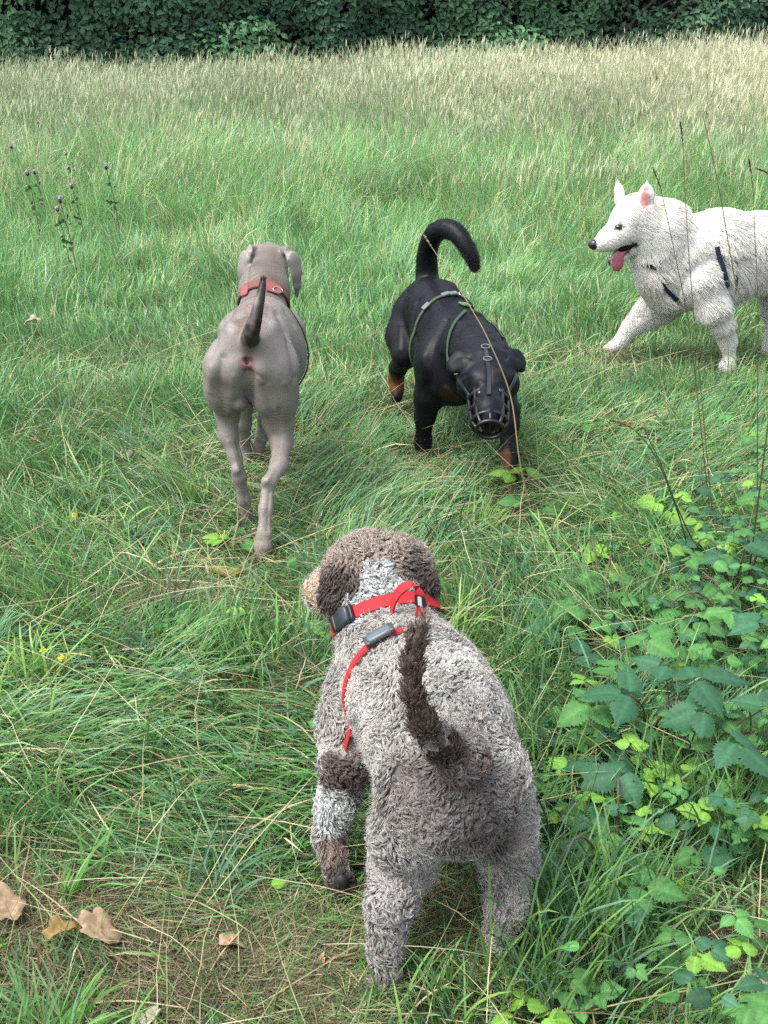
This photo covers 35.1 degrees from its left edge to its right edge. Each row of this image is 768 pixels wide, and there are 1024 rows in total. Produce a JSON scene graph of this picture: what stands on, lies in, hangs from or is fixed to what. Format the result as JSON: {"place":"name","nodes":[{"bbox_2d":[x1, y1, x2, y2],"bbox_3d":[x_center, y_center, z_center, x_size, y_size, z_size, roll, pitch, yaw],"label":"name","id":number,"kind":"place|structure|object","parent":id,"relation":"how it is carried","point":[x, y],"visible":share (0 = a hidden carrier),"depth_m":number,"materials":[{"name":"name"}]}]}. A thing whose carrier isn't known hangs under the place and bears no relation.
{"place":"outdoors","nodes":[
{"label":"outdoors","id":0,"kind":"place"},
{"bbox_2d":[0,72,767,416],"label":"meadow grass","id":1,"kind":"structure","parent":0,"point":[566,278],"depth_m":7.12,"materials":[{"name":"green plant"}]},
{"bbox_2d":[24,314,40,324],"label":"dead leaf","id":2,"kind":"object","parent":1,"relation":"on","point":[33,318],"visible":1,"depth_m":5.58,"materials":[{"name":"beige plant"}]},
{"bbox_2d":[0,17,767,220],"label":"tall grass","id":3,"kind":"structure","parent":0,"point":[703,78],"depth_m":10.96,"materials":[{"name":"plant"}]},
{"bbox_2d":[0,240,767,1023],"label":"ground","id":4,"kind":"structure","parent":0,"point":[356,868],"depth_m":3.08,"materials":[{"name":"green plant"}]},
{"bbox_2d":[0,625,44,658],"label":"nettle seedling","id":5,"kind":"object","parent":4,"relation":"on","point":[23,629],"visible":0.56,"depth_m":2.89,"materials":[{"name":"green plant"}]},
{"bbox_2d":[25,169,40,243],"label":"knapweed","id":6,"kind":"object","parent":4,"relation":"on","point":[29,190],"visible":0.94,"depth_m":7.32,"materials":[{"name":"green plant"}]},
{"bbox_2d":[30,430,40,516],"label":"grass stem","id":7,"kind":"object","parent":4,"relation":"on","point":[31,468],"visible":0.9,"depth_m":3.47,"materials":[{"name":"plant"}]},
{"bbox_2d":[33,169,44,206],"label":"knapweed","id":8,"kind":"object","parent":4,"relation":"on","point":[34,172],"visible":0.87,"depth_m":7.91,"materials":[{"name":"plant"}]},
{"bbox_2d":[0,36,90,103],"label":"bush","id":9,"kind":"object","parent":4,"relation":"on","point":[25,49],"visible":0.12,"depth_m":14.83,"materials":[{"name":"green plant"}]},
{"bbox_2d":[58,654,66,689],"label":"yellow flower","id":10,"kind":"object","parent":4,"relation":"on","point":[61,657],"visible":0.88,"depth_m":2.73,"materials":[{"name":"yellow plant"}]},
{"bbox_2d":[55,206,70,270],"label":"knapweed","id":11,"kind":"object","parent":4,"relation":"on","point":[58,224],"visible":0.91,"depth_m":6.59,"materials":[{"name":"green plant"}]},
{"bbox_2d":[3,544,132,550],"bbox_3d":[-0.890,0.103,3.406,0.410,0.033,0.004,5,23,11],"label":"straw","id":12,"kind":"object","parent":4,"relation":"on","point":[76,545],"visible":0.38,"depth_m":3.39,"materials":[{"name":"beige plant"}]},
{"bbox_2d":[58,195,78,290],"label":"knapweed","id":13,"kind":"object","parent":4,"relation":"on","point":[66,242],"visible":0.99,"depth_m":6.24,"materials":[{"name":"green plant"}]},
{"bbox_2d":[63,151,75,185],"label":"knapweed","id":14,"kind":"object","parent":4,"relation":"on","point":[65,154],"visible":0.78,"depth_m":8.40,"materials":[{"name":"green plant"}]},
{"bbox_2d":[70,182,85,245],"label":"knapweed","id":15,"kind":"object","parent":4,"relation":"on","point":[73,202],"visible":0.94,"depth_m":7.16,"materials":[{"name":"green plant"}]},
{"bbox_2d":[58,853,113,881],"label":"nettle seedling","id":16,"kind":"object","parent":4,"relation":"on","point":[106,854],"visible":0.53,"depth_m":2.16,"materials":[{"name":"green plant"}]},
{"bbox_2d":[104,163,119,231],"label":"knapweed","id":17,"kind":"object","parent":4,"relation":"on","point":[109,183],"visible":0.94,"depth_m":7.47,"materials":[{"name":"green plant"}]},
{"bbox_2d":[137,599,196,630],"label":"nettle seedling","id":18,"kind":"object","parent":4,"relation":"on","point":[151,611],"visible":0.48,"depth_m":3.00,"materials":[{"name":"green plant"}]},
{"bbox_2d":[167,886,180,945],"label":"grass stem","id":19,"kind":"object","parent":4,"relation":"on","point":[173,918],"visible":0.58,"depth_m":1.94,"materials":[{"name":"green plant"}]},
{"bbox_2d":[205,564,241,578],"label":"curled leaf","id":20,"kind":"object","parent":4,"relation":"on","point":[237,569],"visible":0.75,"depth_m":3.22,"materials":[{"name":"yellow plant"}]},
{"bbox_2d":[208,620,255,636],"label":"nettle seedling","id":21,"kind":"object","parent":4,"relation":"on","point":[243,631],"visible":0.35,"depth_m":2.93,"materials":[{"name":"green plant"}]},
{"bbox_2d":[177,0,296,87],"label":"bush","id":22,"kind":"object","parent":4,"relation":"on","point":[258,27],"visible":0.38,"depth_m":15.43,"materials":[{"name":"green plant"}]},
{"bbox_2d":[177,527,298,552],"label":"nettle seedling","id":23,"kind":"object","parent":4,"relation":"on","point":[216,541],"visible":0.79,"depth_m":3.42,"materials":[{"name":"green plant"}]},
{"bbox_2d":[202,242,308,561],"bbox_3d":[-0.377,-0.452,3.855,0.296,0.811,1.352,0,23,0],"label":"dog","id":24,"kind":"object","parent":4,"relation":"on","point":[255,356],"visible":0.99,"depth_m":3.40},
{"bbox_2d":[254,875,287,888],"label":"nettle seedling","id":25,"kind":"object","parent":4,"relation":"on","point":[278,883],"visible":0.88,"depth_m":2.10,"materials":[{"name":"green plant"}]},
{"bbox_2d":[0,347,767,1023],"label":"dry thatch","id":26,"kind":"object","parent":4,"relation":"on","point":[258,975],"visible":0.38,"depth_m":2.01,"materials":[{"name":"plant"}]},
{"bbox_2d":[0,882,25,919],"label":"dead leaf","id":27,"kind":"object","parent":26,"relation":"on","point":[7,892],"visible":0.94,"depth_m":2.02,"materials":[{"name":"beige plant"}]},
{"bbox_2d":[42,914,77,938],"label":"dead leaf","id":28,"kind":"object","parent":26,"relation":"on","point":[49,932],"visible":0.86,"depth_m":1.96,"materials":[{"name":"yellow plant"}]},
{"bbox_2d":[78,906,121,943],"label":"dead leaf","id":29,"kind":"object","parent":26,"relation":"on","point":[89,922],"visible":0.94,"depth_m":1.97,"materials":[{"name":"beige plant"}]},
{"bbox_2d":[114,449,131,457],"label":"dead leaf","id":30,"kind":"object","parent":26,"relation":"on","point":[124,455],"visible":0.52,"depth_m":4.07,"materials":[{"name":"brown plant"}]},
{"bbox_2d":[95,1000,185,1008],"bbox_3d":[-0.392,0.755,1.855,0.188,0.033,0.004,4,23,9],"label":"straw","id":31,"kind":"object","parent":26,"relation":"on","point":[99,1002],"visible":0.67,"depth_m":1.84,"materials":[{"name":"beige plant"}]},
{"bbox_2d":[130,1005,160,1023],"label":"dead leaf","id":32,"kind":"object","parent":26,"relation":"on","point":[149,1015],"visible":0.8,"depth_m":1.82,"materials":[{"name":"beige plant"}]},
{"bbox_2d":[208,928,243,973],"bbox_3d":[-0.263,0.719,1.941,0.004,0.033,0.138,11,25,25],"label":"straw","id":33,"kind":"object","parent":26,"relation":"on","point":[225,949],"visible":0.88,"depth_m":1.95,"materials":[{"name":"beige plant"}]},
{"bbox_2d":[219,933,245,947],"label":"dead leaf","id":34,"kind":"object","parent":26,"relation":"on","point":[223,940],"visible":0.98,"depth_m":1.97,"materials":[{"name":"brown plant"}]},
{"bbox_2d":[315,952,324,965],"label":"dead leaf","id":35,"kind":"object","parent":26,"relation":"on","point":[323,958],"visible":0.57,"depth_m":1.94,"materials":[{"name":"brown plant"}]},
{"bbox_2d":[402,982,451,1022],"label":"straw","id":36,"kind":"object","parent":26,"relation":"on","point":[423,999],"visible":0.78,"depth_m":1.85,"materials":[{"name":"beige plant"}]},
{"bbox_2d":[717,875,734,915],"bbox_3d":[0.584,0.655,2.093,0.004,0.033,0.114,-4,23,-9],"label":"straw","id":37,"kind":"object","parent":26,"relation":"on","point":[725,892],"visible":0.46,"depth_m":2.08,"materials":[{"name":"beige plant"}]},
{"bbox_2d":[741,972,767,983],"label":"dead leaf","id":38,"kind":"object","parent":26,"relation":"on","point":[765,982],"visible":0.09,"depth_m":1.87,"materials":[{"name":"brown plant"}]},
{"bbox_2d":[0,412,767,1023],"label":"undergrowth","id":39,"kind":"object","parent":4,"relation":"on","point":[752,1008],"visible":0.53,"depth_m":2.33,"materials":[{"name":"green plant"}]},
{"bbox_2d":[0,0,767,90],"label":"hedge","id":40,"kind":"object","parent":4,"relation":"on","point":[111,27],"visible":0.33,"depth_m":15.95,"materials":[{"name":"green plant"}]},
{"bbox_2d":[299,526,541,1001],"bbox_3d":[0.014,0.333,2.151,0.315,0.742,0.852,-6,24,-15],"label":"dog","id":41,"kind":"object","parent":4,"relation":"on","point":[415,731],"visible":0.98,"depth_m":1.90},
{"bbox_2d":[385,217,525,495],"bbox_3d":[0.256,-0.483,4.013,0.316,0.814,1.254,-4,23,-10],"label":"dog","id":42,"kind":"object","parent":4,"relation":"on","point":[436,339],"visible":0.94,"depth_m":3.98},
{"bbox_2d":[423,235,531,523],"bbox_3d":[0.290,-0.321,3.367,0.374,0.901,0.090,-10,25,-23],"label":"grass stem","id":43,"kind":"object","parent":4,"relation":"on","point":[503,375],"visible":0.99,"depth_m":3.33,"materials":[{"name":"plant"}]},
{"bbox_2d":[431,16,556,72],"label":"bush","id":44,"kind":"object","parent":4,"relation":"on","point":[521,34],"visible":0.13,"depth_m":16.44,"materials":[{"name":"green plant"}]},
{"bbox_2d":[489,467,543,483],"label":"bramble","id":45,"kind":"object","parent":4,"relation":"on","point":[532,472],"visible":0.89,"depth_m":3.86,"materials":[{"name":"green plant"}]},
{"bbox_2d":[497,496,564,521],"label":"bramble","id":46,"kind":"object","parent":4,"relation":"on","point":[508,501],"visible":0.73,"depth_m":3.66,"materials":[{"name":"green plant"}]},
{"bbox_2d":[491,989,572,1023],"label":"bramble","id":47,"kind":"object","parent":4,"relation":"on","point":[536,1006],"visible":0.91,"depth_m":1.82,"materials":[{"name":"green plant"}]},
{"bbox_2d":[529,320,541,515],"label":"grass stem","id":48,"kind":"object","parent":4,"relation":"on","point":[535,413],"visible":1,"depth_m":3.47,"materials":[{"name":"plant"}]},
{"bbox_2d":[536,796,549,849],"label":"grass stem","id":49,"kind":"object","parent":4,"relation":"on","point":[545,815],"visible":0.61,"depth_m":2.00,"materials":[{"name":"green plant"}]},
{"bbox_2d":[521,626,574,727],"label":"grass stem","id":50,"kind":"object","parent":4,"relation":"on","point":[549,679],"visible":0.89,"depth_m":2.50,"materials":[{"name":"plant"}]},
{"bbox_2d":[513,590,603,669],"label":"bramble","id":51,"kind":"object","parent":4,"relation":"on","point":[588,652],"visible":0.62,"depth_m":2.79,"materials":[{"name":"green plant"}]},
{"bbox_2d":[544,972,626,1023],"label":"bramble","id":52,"kind":"object","parent":4,"relation":"on","point":[605,990],"visible":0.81,"depth_m":1.85,"materials":[{"name":"green plant"}]},
{"bbox_2d":[561,416,615,436],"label":"bramble","id":53,"kind":"object","parent":4,"relation":"on","point":[585,426],"visible":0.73,"depth_m":4.23,"materials":[{"name":"green plant"}]},
{"bbox_2d":[523,777,688,948],"bbox_3d":[0.357,0.585,2.119,0.264,0.182,0.429,0,23,0],"label":"bramble","id":54,"kind":"object","parent":4,"relation":"on","point":[671,893],"visible":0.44,"depth_m":1.97,"materials":[{"name":"green plant"}]},
{"bbox_2d":[548,538,663,621],"bbox_3d":[0.569,0.198,3.064,0.243,0.163,0.477,7,24,17],"label":"bramble","id":55,"kind":"object","parent":4,"relation":"on","point":[583,616],"visible":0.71,"depth_m":3.03,"materials":[{"name":"green plant"}]},
{"bbox_2d":[562,731,651,809],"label":"bramble","id":56,"kind":"object","parent":4,"relation":"on","point":[604,782],"visible":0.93,"depth_m":2.21,"materials":[{"name":"green plant"}]},
{"bbox_2d":[587,31,672,65],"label":"grass","id":57,"kind":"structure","parent":4,"relation":"on","point":[637,38],"depth_m":17.07,"materials":[{"name":"green plant"}]},
{"bbox_2d":[556,623,716,782],"bbox_3d":[0.503,0.411,2.453,0.329,0.245,0.385,0,23,0],"label":"bramble","id":58,"kind":"object","parent":4,"relation":"on","point":[621,708],"visible":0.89,"depth_m":2.40,"materials":[{"name":"green plant"}]},
{"bbox_2d":[610,420,690,557],"bbox_3d":[0.722,0.003,3.169,0.308,0.528,0.053,-7,24,-16],"label":"grass stem","id":59,"kind":"object","parent":4,"relation":"on","point":[619,422],"visible":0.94,"depth_m":3.10,"materials":[{"name":"plant"}]},
{"bbox_2d":[635,491,692,527],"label":"bramble","id":60,"kind":"object","parent":4,"relation":"on","point":[649,499],"visible":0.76,"depth_m":3.53,"materials":[{"name":"green plant"}]},
{"bbox_2d":[643,427,709,572],"bbox_3d":[0.783,0.005,3.167,0.269,0.492,0.026,-5,23,-11],"label":"grass stem","id":61,"kind":"object","parent":4,"relation":"on","point":[672,494],"visible":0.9,"depth_m":3.13,"materials":[{"name":"plant"}]},
{"bbox_2d":[675,653,678,732],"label":"grass stem","id":62,"kind":"object","parent":4,"relation":"on","point":[676,680],"visible":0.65,"depth_m":2.44,"materials":[{"name":"plant"}]},
{"bbox_2d":[588,179,767,374],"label":"dog","id":63,"kind":"object","parent":4,"relation":"on","point":[635,230],"visible":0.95,"depth_m":4.90},
{"bbox_2d":[652,167,710,520],"bbox_3d":[0.822,-0.402,3.317,0.331,1.061,0.014,-11,25,-23],"label":"grass stem","id":64,"kind":"object","parent":4,"relation":"on","point":[689,332],"visible":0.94,"depth_m":3.29,"materials":[{"name":"plant"}]},
{"bbox_2d":[680,122,713,523],"bbox_3d":[0.863,-0.461,3.342,0.252,1.179,0.013,-8,24,-19],"label":"grass stem","id":65,"kind":"object","parent":4,"relation":"on","point":[681,128],"visible":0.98,"depth_m":3.31,"materials":[{"name":"plant"}]},
{"bbox_2d":[632,654,767,776],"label":"bramble","id":66,"kind":"object","parent":4,"relation":"on","point":[683,715],"visible":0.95,"depth_m":2.24,"materials":[{"name":"green plant"}]},
{"bbox_2d":[650,576,767,652],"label":"bramble","id":67,"kind":"object","parent":4,"relation":"on","point":[745,623],"visible":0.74,"depth_m":2.78,"materials":[{"name":"green plant"}]},
{"bbox_2d":[695,841,732,879],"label":"bramble","id":68,"kind":"object","parent":4,"relation":"on","point":[718,854],"visible":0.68,"depth_m":2.11,"materials":[{"name":"green plant"}]},
{"bbox_2d":[669,490,767,606],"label":"bramble","id":69,"kind":"object","parent":4,"relation":"on","point":[758,546],"visible":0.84,"depth_m":3.10,"materials":[{"name":"green plant"}]},
{"bbox_2d":[702,115,767,586],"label":"grass stem","id":70,"kind":"object","parent":4,"relation":"on","point":[764,336],"visible":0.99,"depth_m":2.95,"materials":[{"name":"green plant"}]},
{"bbox_2d":[748,159,757,489],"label":"grass stem","id":71,"kind":"object","parent":4,"relation":"on","point":[749,162],"visible":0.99,"depth_m":3.48,"materials":[{"name":"plant"}]}
]}

